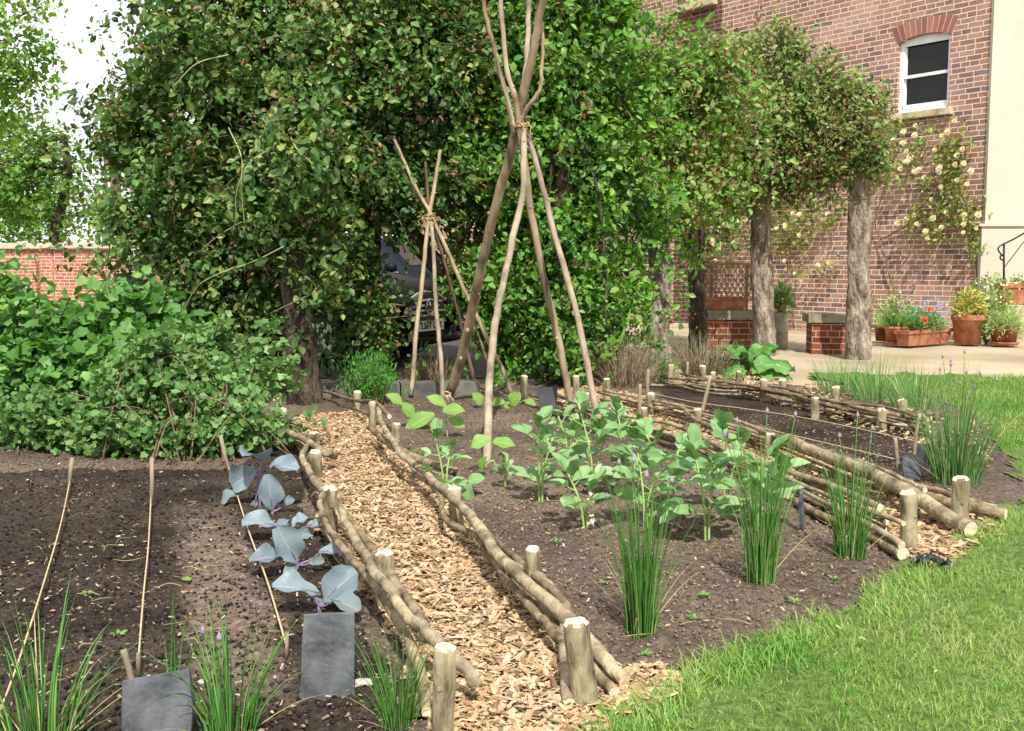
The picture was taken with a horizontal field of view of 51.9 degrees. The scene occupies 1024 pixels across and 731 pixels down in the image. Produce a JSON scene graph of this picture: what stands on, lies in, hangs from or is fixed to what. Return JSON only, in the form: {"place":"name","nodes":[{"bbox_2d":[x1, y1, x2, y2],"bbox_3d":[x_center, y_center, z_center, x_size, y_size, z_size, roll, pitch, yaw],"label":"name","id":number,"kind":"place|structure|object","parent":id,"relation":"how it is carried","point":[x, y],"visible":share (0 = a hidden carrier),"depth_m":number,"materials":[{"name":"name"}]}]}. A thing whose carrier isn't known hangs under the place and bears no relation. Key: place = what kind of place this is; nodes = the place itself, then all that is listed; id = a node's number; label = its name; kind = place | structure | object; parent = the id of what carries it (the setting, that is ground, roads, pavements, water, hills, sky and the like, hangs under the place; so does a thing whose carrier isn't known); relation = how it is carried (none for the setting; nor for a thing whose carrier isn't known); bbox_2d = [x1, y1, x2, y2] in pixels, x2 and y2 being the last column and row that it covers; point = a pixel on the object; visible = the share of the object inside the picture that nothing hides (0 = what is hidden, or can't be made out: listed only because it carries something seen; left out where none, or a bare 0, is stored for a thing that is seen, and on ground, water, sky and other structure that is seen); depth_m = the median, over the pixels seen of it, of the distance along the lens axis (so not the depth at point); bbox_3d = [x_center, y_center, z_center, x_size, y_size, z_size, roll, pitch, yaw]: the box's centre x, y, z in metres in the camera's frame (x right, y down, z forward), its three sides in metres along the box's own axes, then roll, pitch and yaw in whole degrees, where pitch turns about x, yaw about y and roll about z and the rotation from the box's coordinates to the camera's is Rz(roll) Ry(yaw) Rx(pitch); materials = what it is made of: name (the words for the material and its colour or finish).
{"place":"outdoors","nodes":[
{"label":"outdoors","id":0,"kind":"place"},
{"bbox_2d":[0,0,394,256],"label":"sky","id":1,"kind":"structure","parent":0,"point":[87,70],"materials":[{"name":"white"}]},
{"bbox_2d":[225,331,657,377],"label":"driveway","id":2,"kind":"structure","parent":0,"point":[479,365],"depth_m":11.82,"materials":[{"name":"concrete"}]},
{"bbox_2d":[116,240,460,367],"bbox_3d":[-2.576,-0.869,12.182,3.850,1.571,2.152,3,6,26],"label":"parked car","id":3,"kind":"object","parent":2,"relation":"on","point":[425,332],"visible":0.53,"depth_m":11.32,"materials":[{"name":"black paint"}]},
{"bbox_2d":[343,232,510,330],"bbox_3d":[-1.961,-1.235,16.008,3.850,1.571,2.143,1,6,14],"label":"parked car","id":4,"kind":"object","parent":2,"relation":"on","point":[394,262],"visible":0.07,"depth_m":15.14,"materials":[{"name":"black paint"}]},
{"bbox_2d":[292,409,690,730],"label":"woodchip path","id":5,"kind":"structure","parent":0,"point":[386,622],"depth_m":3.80,"materials":[{"name":"brown wood"}]},
{"bbox_2d":[0,382,1023,730],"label":"garden soil","id":6,"kind":"structure","parent":0,"point":[998,486],"depth_m":3.84,"materials":[{"name":"brown soil"}]},
{"bbox_2d":[0,457,73,709],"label":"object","id":7,"kind":"object","parent":6,"relation":"on","point":[70,471],"visible":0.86,"depth_m":3.55,"materials":[{"name":"brown wood"}]},
{"bbox_2d":[0,574,152,730],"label":"chive clump","id":8,"kind":"object","parent":6,"relation":"on","point":[37,716],"visible":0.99,"depth_m":2.31,"materials":[{"name":"green plant"}]},
{"bbox_2d":[0,249,223,440],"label":"currant bush","id":9,"kind":"object","parent":6,"relation":"on","point":[65,341],"visible":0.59,"depth_m":6.64,"materials":[{"name":"green plant"}]},
{"bbox_2d":[136,458,153,677],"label":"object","id":10,"kind":"object","parent":6,"relation":"on","point":[138,667],"visible":0.98,"depth_m":3.58,"materials":[{"name":"brown wood"}]},
{"bbox_2d":[122,668,193,730],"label":"slate marker","id":11,"kind":"object","parent":6,"relation":"on","point":[148,704],"visible":0.93,"depth_m":2.29,"materials":[{"name":"grey stone"}]},
{"bbox_2d":[0,302,337,464],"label":"gooseberry bush","id":12,"kind":"object","parent":6,"relation":"on","point":[188,394],"visible":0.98,"depth_m":5.82,"materials":[{"name":"green plant"}]},
{"bbox_2d":[163,594,196,676],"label":"chive clump","id":13,"kind":"object","parent":6,"relation":"on","point":[175,644],"visible":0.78,"depth_m":2.30,"materials":[{"name":"green plant"}]},
{"bbox_2d":[12,0,443,405],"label":"tree","id":14,"kind":"object","parent":6,"relation":"on","point":[240,207],"visible":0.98,"depth_m":8.04,"materials":[{"name":"green plant"}]},
{"bbox_2d":[128,590,333,730],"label":"chive clump","id":15,"kind":"object","parent":6,"relation":"on","point":[217,718],"visible":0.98,"depth_m":2.33,"materials":[{"name":"green plant"}]},
{"bbox_2d":[218,435,288,659],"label":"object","id":16,"kind":"object","parent":6,"relation":"on","point":[227,465],"visible":0.74,"depth_m":3.47,"materials":[{"name":"brown wood"}]},
{"bbox_2d":[231,318,281,363],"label":"gooseberry shoot","id":17,"kind":"object","parent":6,"relation":"on","point":[258,341],"visible":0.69,"depth_m":6.60,"materials":[{"name":"green plant"}]},
{"bbox_2d":[221,445,299,506],"bbox_3d":[-1.091,0.495,4.490,0.358,0.319,0.203,0,5,0],"label":"red cabbage","id":18,"kind":"object","parent":6,"relation":"on","point":[241,477],"visible":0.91,"depth_m":4.54,"materials":[{"name":"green plant"}]},
{"bbox_2d":[257,474,294,514],"bbox_3d":[-0.981,0.570,4.381,0.098,0.239,0.147,2,6,20],"label":"red cabbage","id":19,"kind":"object","parent":6,"relation":"on","point":[271,493],"visible":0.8,"depth_m":4.37,"materials":[{"name":"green plant"}]},
{"bbox_2d":[241,509,319,538],"bbox_3d":[-0.883,0.627,4.004,0.205,0.149,0.242,5,8,43],"label":"red cabbage","id":20,"kind":"object","parent":6,"relation":"on","point":[260,517],"visible":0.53,"depth_m":4.02,"materials":[{"name":"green plant"}]},
{"bbox_2d":[248,525,341,573],"bbox_3d":[-0.727,0.642,3.552,0.317,0.206,0.091,-2,6,-16],"label":"red cabbage","id":21,"kind":"object","parent":6,"relation":"on","point":[289,542],"visible":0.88,"depth_m":3.56,"materials":[{"name":"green plant"}]},
{"bbox_2d":[272,564,361,612],"bbox_3d":[-0.556,0.695,3.142,0.289,0.178,0.182,2,6,17],"label":"red cabbage","id":22,"kind":"object","parent":6,"relation":"on","point":[339,584],"visible":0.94,"depth_m":3.15,"materials":[{"name":"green plant"}]},
{"bbox_2d":[299,612,354,699],"bbox_3d":[-0.448,0.712,2.544,0.138,0.229,0.038,0,5,0],"label":"slate marker","id":23,"kind":"object","parent":6,"relation":"on","point":[325,648],"visible":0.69,"depth_m":2.54,"materials":[{"name":"grey stone"}]},
{"bbox_2d":[335,346,410,404],"bbox_3d":[-1.046,0.096,7.972,0.532,0.472,0.531,-3,6,-32],"label":"fennel","id":24,"kind":"object","parent":6,"relation":"on","point":[373,383],"visible":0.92,"depth_m":7.89,"materials":[{"name":"green plant"}]},
{"bbox_2d":[268,397,481,730],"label":"wattle edging","id":25,"kind":"object","parent":6,"relation":"on","point":[396,601],"visible":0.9,"depth_m":2.96,"materials":[{"name":"brown wood"}]},
{"bbox_2d":[318,612,462,730],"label":"chive clump","id":26,"kind":"object","parent":6,"relation":"on","point":[407,711],"visible":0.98,"depth_m":2.35,"materials":[{"name":"green plant"}]},
{"bbox_2d":[322,379,479,398],"bbox_3d":[-0.916,0.195,8.459,1.300,0.118,0.214,-1,6,-11],"label":"stone edging","id":27,"kind":"object","parent":6,"relation":"on","point":[424,388],"visible":0.39,"depth_m":8.41,"materials":[{"name":"grey stone"}]},
{"bbox_2d":[385,393,434,428],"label":"runner bean","id":28,"kind":"object","parent":6,"relation":"on","point":[419,419],"visible":0.91,"depth_m":6.77,"materials":[{"name":"green plant"}]},
{"bbox_2d":[0,445,846,691],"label":"fallen twigs","id":29,"kind":"object","parent":6,"relation":"on","point":[448,475],"visible":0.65,"depth_m":3.71,"materials":[{"name":"brown wood"}]},
{"bbox_2d":[409,417,471,497],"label":"broad bean","id":30,"kind":"object","parent":6,"relation":"on","point":[437,430],"visible":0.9,"depth_m":4.67,"materials":[{"name":"green plant"}]},
{"bbox_2d":[426,394,464,436],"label":"runner bean","id":31,"kind":"object","parent":6,"relation":"on","point":[452,409],"visible":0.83,"depth_m":6.43,"materials":[{"name":"green plant"}]},
{"bbox_2d":[392,136,512,401],"bbox_3d":[-0.465,-0.774,8.438,0.806,2.168,1.020,-3,6,-26],"label":"bean wigwam","id":32,"kind":"object","parent":6,"relation":"on","point":[431,224],"visible":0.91,"depth_m":8.47,"materials":[{"name":"brown wood"}]},
{"bbox_2d":[450,473,484,499],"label":"runner bean","id":33,"kind":"object","parent":6,"relation":"on","point":[467,492],"visible":0.83,"depth_m":4.73,"materials":[{"name":"green plant"}]},
{"bbox_2d":[322,390,629,706],"bbox_3d":[-0.579,0.440,5.465,0.356,0.258,6.217,-2,6,-16],"label":"wattle edging","id":34,"kind":"object","parent":6,"relation":"on","point":[538,594],"visible":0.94,"depth_m":3.06,"materials":[{"name":"brown wood"}]},
{"bbox_2d":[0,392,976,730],"bbox_3d":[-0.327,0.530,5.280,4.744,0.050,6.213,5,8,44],"label":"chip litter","id":35,"kind":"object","parent":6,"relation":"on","point":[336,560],"visible":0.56,"depth_m":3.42,"materials":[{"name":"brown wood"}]},
{"bbox_2d":[471,434,514,471],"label":"runner bean","id":36,"kind":"object","parent":6,"relation":"on","point":[480,441],"visible":0.88,"depth_m":5.22,"materials":[{"name":"green plant"}]},
{"bbox_2d":[492,451,516,486],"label":"broad bean","id":37,"kind":"object","parent":6,"relation":"on","point":[505,455],"visible":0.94,"depth_m":4.93,"materials":[{"name":"green plant"}]},
{"bbox_2d":[503,391,535,411],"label":"runner bean","id":38,"kind":"object","parent":6,"relation":"on","point":[514,397],"visible":0.91,"depth_m":7.44,"materials":[{"name":"green plant"}]},
{"bbox_2d":[445,0,606,461],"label":"bean wigwam","id":39,"kind":"object","parent":6,"relation":"on","point":[520,135],"visible":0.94,"depth_m":6.76,"materials":[{"name":"brown wood"}]},
{"bbox_2d":[510,405,573,501],"bbox_3d":[0.146,0.410,4.593,0.236,0.469,0.293,-4,7,-34],"label":"broad bean","id":40,"kind":"object","parent":6,"relation":"on","point":[544,447],"visible":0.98,"depth_m":4.60,"materials":[{"name":"green plant"}]},
{"bbox_2d":[537,384,558,412],"bbox_3d":[0.248,0.252,7.230,0.147,0.244,0.043,0,5,-2],"label":"slate marker","id":41,"kind":"object","parent":6,"relation":"on","point":[547,396],"visible":0.77,"depth_m":7.23,"materials":[{"name":"grey stone"}]},
{"bbox_2d":[549,404,591,458],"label":"broad bean","id":42,"kind":"object","parent":6,"relation":"on","point":[572,425],"visible":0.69,"depth_m":5.63,"materials":[{"name":"green plant"}]},
{"bbox_2d":[544,452,614,528],"bbox_3d":[0.255,0.518,4.174,0.274,0.335,0.248,-2,6,-19],"label":"broad bean","id":43,"kind":"object","parent":6,"relation":"on","point":[572,503],"visible":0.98,"depth_m":4.17,"materials":[{"name":"green plant"}]},
{"bbox_2d":[548,390,634,491],"bbox_3d":[0.368,0.373,4.832,0.411,0.497,0.306,0,5,0],"label":"broad bean","id":44,"kind":"object","parent":6,"relation":"on","point":[581,450],"visible":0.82,"depth_m":4.85,"materials":[{"name":"green plant"}]},
{"bbox_2d":[577,326,676,388],"bbox_3d":[0.969,-0.070,9.024,1.010,0.561,1.033,-4,7,-34],"label":"lavender","id":45,"kind":"object","parent":6,"relation":"on","point":[627,378],"visible":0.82,"depth_m":8.92,"materials":[{"name":"brown plant"}]},
{"bbox_2d":[599,396,665,491],"bbox_3d":[0.542,0.382,4.731,0.301,0.500,0.328,0,5,0],"label":"broad bean","id":46,"kind":"object","parent":6,"relation":"on","point":[614,413],"visible":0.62,"depth_m":4.74,"materials":[{"name":"green plant"}]},
{"bbox_2d":[594,440,676,527],"bbox_3d":[0.509,0.492,4.155,0.244,0.390,0.301,-4,7,-35],"label":"broad bean","id":47,"kind":"object","parent":6,"relation":"on","point":[646,460],"visible":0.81,"depth_m":4.18,"materials":[{"name":"green plant"}]},
{"bbox_2d":[576,451,707,639],"bbox_3d":[0.394,0.507,2.966,0.444,0.546,0.709,0,5,0],"label":"chive clump","id":48,"kind":"object","parent":6,"relation":"on","point":[641,616],"visible":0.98,"depth_m":2.96,"materials":[{"name":"green plant"}]},
{"bbox_2d":[628,418,691,498],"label":"broad bean","id":49,"kind":"object","parent":6,"relation":"on","point":[644,427],"visible":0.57,"depth_m":4.47,"materials":[{"name":"green plant"}]},
{"bbox_2d":[650,353,683,383],"bbox_3d":[1.381,0.026,9.638,0.365,0.308,0.454,0,5,0],"label":"fennel","id":50,"kind":"object","parent":6,"relation":"on","point":[665,370],"visible":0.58,"depth_m":9.56,"materials":[{"name":"green plant"}]},
{"bbox_2d":[659,423,750,540],"bbox_3d":[0.733,0.466,3.999,0.341,0.473,0.371,2,6,22],"label":"broad bean","id":51,"kind":"object","parent":6,"relation":"on","point":[703,478],"visible":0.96,"depth_m":4.00,"materials":[{"name":"green plant"}]},
{"bbox_2d":[520,375,917,559],"bbox_3d":[0.935,0.393,5.929,0.495,0.262,4.485,-2,6,-17],"label":"wattle edging","id":52,"kind":"object","parent":6,"relation":"on","point":[892,544],"visible":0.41,"depth_m":4.30,"materials":[{"name":"brown wood"}]},
{"bbox_2d":[686,409,768,496],"bbox_3d":[0.889,0.415,4.413,0.346,0.495,0.365,0,5,0],"label":"broad bean","id":53,"kind":"object","parent":6,"relation":"on","point":[719,425],"visible":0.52,"depth_m":4.40,"materials":[{"name":"green plant"}]},
{"bbox_2d":[717,435,809,529],"bbox_3d":[0.978,0.475,4.190,0.380,0.418,0.270,0,5,0],"label":"broad bean","id":54,"kind":"object","parent":6,"relation":"on","point":[796,462],"visible":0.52,"depth_m":4.12,"materials":[{"name":"green plant"}]},
{"bbox_2d":[535,385,1006,561],"bbox_3d":[1.148,0.432,6.362,1.935,0.046,5.445,0,5,0],"label":"woodchip strip","id":55,"kind":"object","parent":6,"relation":"on","point":[924,548],"visible":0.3,"depth_m":4.54,"materials":[{"name":"brown wood"}]},
{"bbox_2d":[557,368,997,566],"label":"bark chips","id":56,"kind":"object","parent":55,"relation":"on","point":[950,549],"visible":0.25,"depth_m":5.26,"materials":[{"name":"brown wood"}]},
{"bbox_2d":[713,407,844,585],"bbox_3d":[0.883,0.440,3.375,0.488,0.601,0.584,0,5,0],"label":"chive clump","id":57,"kind":"object","parent":6,"relation":"on","point":[763,572],"visible":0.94,"depth_m":3.42,"materials":[{"name":"green plant"}]},
{"bbox_2d":[572,375,1006,536],"bbox_3d":[1.294,0.383,6.112,0.424,0.245,4.303,-2,6,-17],"label":"wattle edging","id":58,"kind":"object","parent":6,"relation":"on","point":[959,502],"visible":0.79,"depth_m":4.74,"materials":[{"name":"brown wood"}]},
{"bbox_2d":[660,364,932,434],"bbox_3d":[2.021,0.228,7.844,0.605,0.215,3.280,-2,6,-24],"label":"wattle edging","id":59,"kind":"object","parent":6,"relation":"on","point":[881,416],"visible":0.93,"depth_m":7.58,"materials":[{"name":"brown wood"}]},
{"bbox_2d":[797,348,883,396],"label":"grass tuft","id":60,"kind":"object","parent":6,"relation":"on","point":[842,390],"visible":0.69,"depth_m":8.53,"materials":[{"name":"green plant"}]},
{"bbox_2d":[807,412,912,560],"bbox_3d":[1.236,0.432,3.764,0.398,0.543,0.552,3,6,29],"label":"chive clump","id":61,"kind":"object","parent":6,"relation":"on","point":[856,540],"visible":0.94,"depth_m":3.74,"materials":[{"name":"green plant"}]},
{"bbox_2d":[823,347,938,404],"bbox_3d":[2.844,0.061,8.110,0.890,0.455,0.867,-3,6,-27],"label":"grass tuft","id":62,"kind":"object","parent":6,"relation":"on","point":[878,397],"visible":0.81,"depth_m":8.07,"materials":[{"name":"green plant"}]},
{"bbox_2d":[902,454,920,479],"bbox_3d":[1.963,0.499,5.166,0.094,0.128,0.024,0,5,0],"label":"slate marker","id":63,"kind":"object","parent":6,"relation":"on","point":[911,470],"visible":0.89,"depth_m":5.16,"materials":[{"name":"grey stone"}]},
{"bbox_2d":[865,357,959,410],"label":"grass tuft","id":64,"kind":"object","parent":6,"relation":"on","point":[906,393],"visible":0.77,"depth_m":7.65,"materials":[{"name":"green plant"}]},
{"bbox_2d":[883,349,1023,485],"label":"chive clump","id":65,"kind":"object","parent":6,"relation":"on","point":[962,465],"visible":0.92,"depth_m":5.04,"materials":[{"name":"green plant"}]},
{"bbox_2d":[320,321,1023,386],"bbox_3d":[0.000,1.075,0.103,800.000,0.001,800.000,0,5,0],"label":"ground","id":66,"kind":"structure","parent":0,"point":[996,360],"depth_m":12.06,"materials":[{"name":"beige concrete"}]},
{"bbox_2d":[0,0,86,159],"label":"spring tree","id":67,"kind":"object","parent":66,"relation":"on","point":[13,64],"visible":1,"depth_m":23.49,"materials":[{"name":"green plant"}]},
{"bbox_2d":[0,87,125,242],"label":"spring tree","id":68,"kind":"object","parent":66,"relation":"on","point":[22,177],"visible":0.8,"depth_m":32.42,"materials":[{"name":"green plant"}]},
{"bbox_2d":[0,243,130,309],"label":"garden wall","id":69,"kind":"structure","parent":66,"relation":"on","point":[45,264],"depth_m":24.02,"materials":[{"name":"brick"}]},
{"bbox_2d":[0,106,154,248],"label":"spring tree","id":70,"kind":"object","parent":66,"relation":"on","point":[80,214],"visible":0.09,"depth_m":41.49,"materials":[{"name":"green plant"}]},
{"bbox_2d":[246,0,570,382],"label":"tree","id":71,"kind":"object","parent":66,"relation":"on","point":[388,69],"visible":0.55,"depth_m":8.84,"materials":[{"name":"green plant"}]},
{"bbox_2d":[397,348,485,380],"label":"lavender","id":72,"kind":"object","parent":66,"relation":"on","point":[432,372],"visible":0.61,"depth_m":9.80,"materials":[{"name":"plant"}]},
{"bbox_2d":[385,0,712,387],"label":"tree","id":73,"kind":"object","parent":66,"relation":"on","point":[585,159],"visible":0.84,"depth_m":9.06,"materials":[{"name":"green plant"}]},
{"bbox_2d":[595,3,798,369],"bbox_3d":[1.749,-1.749,10.814,2.446,3.822,1.661,0,5,0],"label":"tree","id":74,"kind":"object","parent":66,"relation":"on","point":[709,174],"visible":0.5,"depth_m":10.58,"materials":[{"name":"green plant"}]},
{"bbox_2d":[652,326,754,378],"bbox_3d":[1.844,-0.128,9.909,1.014,0.509,1.042,-5,8,-44],"label":"lavender","id":75,"kind":"object","parent":66,"relation":"on","point":[697,361],"visible":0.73,"depth_m":9.82,"materials":[{"name":"green plant"}]},
{"bbox_2d":[687,309,752,349],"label":"wall","id":76,"kind":"structure","parent":66,"relation":"on","point":[738,323],"depth_m":13.30,"materials":[{"name":"brick"}]},
{"bbox_2d":[706,297,745,309],"bbox_3d":[2.701,-0.790,13.406,0.519,0.162,0.225,0,5,0],"label":"flower trough","id":77,"kind":"object","parent":76,"relation":"on","point":[725,303],"visible":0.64,"depth_m":13.31,"materials":[{"name":"ceramic"}]},
{"bbox_2d":[704,263,751,308],"bbox_3d":[2.802,-1.022,13.566,0.707,0.601,0.067,0,5,0],"label":"trellis","id":78,"kind":"object","parent":76,"relation":"on","point":[710,289],"visible":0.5,"depth_m":13.55,"materials":[{"name":"brown wood"}]},
{"bbox_2d":[420,0,1023,339],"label":"brick house","id":79,"kind":"structure","parent":66,"relation":"on","point":[934,61],"depth_m":15.62,"materials":[{"name":"brick"}]},
{"bbox_2d":[676,0,716,13],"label":"window","id":80,"kind":"structure","parent":79,"relation":"in","point":[706,3],"depth_m":18.70,"materials":[{"name":"white paint"}]},
{"bbox_2d":[674,174,846,328],"bbox_3d":[4.146,-1.994,17.966,0.485,2.666,3.826,-4,7,-36],"label":"climbing rose","id":81,"kind":"object","parent":79,"relation":"attached to","point":[784,237],"visible":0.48,"depth_m":17.36,"materials":[{"name":"green plant"}]},
{"bbox_2d":[887,33,952,120],"bbox_3d":[6.041,-4.256,15.441,0.228,1.221,1.002,-4,7,-37],"label":"window","id":82,"kind":"structure","parent":79,"relation":"in","point":[925,59],"depth_m":15.50,"materials":[{"name":"white paint"}]},
{"bbox_2d":[871,116,992,314],"bbox_3d":[6.050,-2.157,15.385,0.486,2.898,1.974,-4,7,-36],"label":"climbing rose","id":83,"kind":"object","parent":79,"relation":"attached to","point":[957,155],"visible":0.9,"depth_m":15.10,"materials":[{"name":"green plant"}]},
{"bbox_2d":[675,22,768,355],"bbox_3d":[2.474,-2.109,13.100,1.434,4.104,1.660,3,6,26],"label":"tree","id":84,"kind":"object","parent":66,"relation":"on","point":[698,305],"visible":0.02,"depth_m":12.51,"materials":[{"name":"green plant"}]},
{"bbox_2d":[706,342,794,380],"bbox_3d":[2.211,-0.009,9.924,0.811,0.414,0.466,-2,6,-19],"label":"rhubarb","id":85,"kind":"object","parent":66,"relation":"on","point":[763,364],"visible":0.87,"depth_m":9.89,"materials":[{"name":"green plant"}]},
{"bbox_2d":[676,0,864,355],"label":"tree","id":86,"kind":"object","parent":66,"relation":"on","point":[764,331],"visible":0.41,"depth_m":12.07,"materials":[{"name":"green plant"}]},
{"bbox_2d":[774,312,787,348],"bbox_3d":[3.480,-0.443,13.614,0.187,0.490,0.204,0,5,0],"label":"stone post","id":87,"kind":"object","parent":66,"relation":"on","point":[781,324],"visible":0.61,"depth_m":13.53,"materials":[{"name":"grey stone"}]},
{"bbox_2d":[774,275,798,316],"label":"potted plant","id":88,"kind":"object","parent":87,"relation":"on","point":[780,304],"visible":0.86,"depth_m":13.50,"materials":[{"name":"green plant"}]},
{"bbox_2d":[744,59,938,359],"bbox_3d":[3.798,-1.750,12.059,1.952,3.588,1.645,-4,6,-33],"label":"tree","id":89,"kind":"object","parent":66,"relation":"on","point":[855,139],"visible":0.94,"depth_m":11.85,"materials":[{"name":"green plant"}]},
{"bbox_2d":[871,307,904,340],"bbox_3d":[5.185,-0.613,14.471,0.910,0.565,0.824,3,6,26],"label":"plant pot","id":90,"kind":"object","parent":66,"relation":"on","point":[880,332],"visible":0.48,"depth_m":14.53,"materials":[{"name":"ceramic"}]},
{"bbox_2d":[871,290,928,344],"bbox_3d":[5.127,-0.636,13.889,0.946,0.714,1.010,-2,6,-18],"label":"plant pot","id":91,"kind":"object","parent":66,"relation":"on","point":[892,321],"visible":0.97,"depth_m":13.85,"materials":[{"name":"ceramic"}]},
{"bbox_2d":[893,298,952,345],"bbox_3d":[5.446,-0.591,13.935,1.073,0.616,0.566,-4,7,-39],"label":"flower trough","id":92,"kind":"object","parent":66,"relation":"on","point":[920,334],"visible":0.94,"depth_m":13.85,"materials":[{"name":"ceramic"}]},
{"bbox_2d":[945,284,991,343],"bbox_3d":[6.099,-0.694,14.067,0.582,0.803,0.580,0,5,0],"label":"plant pot","id":93,"kind":"object","parent":66,"relation":"on","point":[967,325],"visible":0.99,"depth_m":13.95,"materials":[{"name":"ceramic"}]},
{"bbox_2d":[966,271,1019,344],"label":"potted shrub","id":94,"kind":"object","parent":66,"relation":"on","point":[991,292],"visible":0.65,"depth_m":14.12,"materials":[{"name":"green plant"}]},
{"bbox_2d":[967,303,1023,344],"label":"stone steps","id":95,"kind":"structure","parent":66,"relation":"on","point":[1018,338],"depth_m":14.35,"materials":[{"name":"stone"}]},
{"bbox_2d":[993,273,1023,303],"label":"flower trough","id":96,"kind":"object","parent":95,"relation":"on","point":[1018,296],"visible":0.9,"depth_m":14.36,"materials":[{"name":"ceramic"}]},
{"bbox_2d":[978,303,1023,344],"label":"plant pot","id":97,"kind":"object","parent":66,"relation":"on","point":[1008,333],"visible":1,"depth_m":13.82,"materials":[{"name":"ceramic"}]},
{"bbox_2d":[566,371,1023,730],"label":"lawn","id":98,"kind":"structure","parent":0,"point":[783,717],"depth_m":2.76,"materials":[{"name":"green plant"}]},
{"bbox_2d":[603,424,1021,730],"bbox_3d":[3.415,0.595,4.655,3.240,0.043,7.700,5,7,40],"label":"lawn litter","id":99,"kind":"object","parent":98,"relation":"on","point":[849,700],"visible":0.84,"depth_m":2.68,"materials":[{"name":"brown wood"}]},
{"bbox_2d":[909,551,952,568],"bbox_3d":[1.450,0.680,3.659,0.124,0.050,0.110,0,5,0],"label":"plastic scrap","id":100,"kind":"object","parent":98,"relation":"on","point":[939,561],"visible":0.98,"depth_m":3.64,"materials":[{"name":"black plastic"}]},
{"bbox_2d":[802,313,845,353],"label":"brick pier","id":101,"kind":"structure","parent":0,"point":[824,331],"depth_m":12.75,"materials":[{"name":"brick"}]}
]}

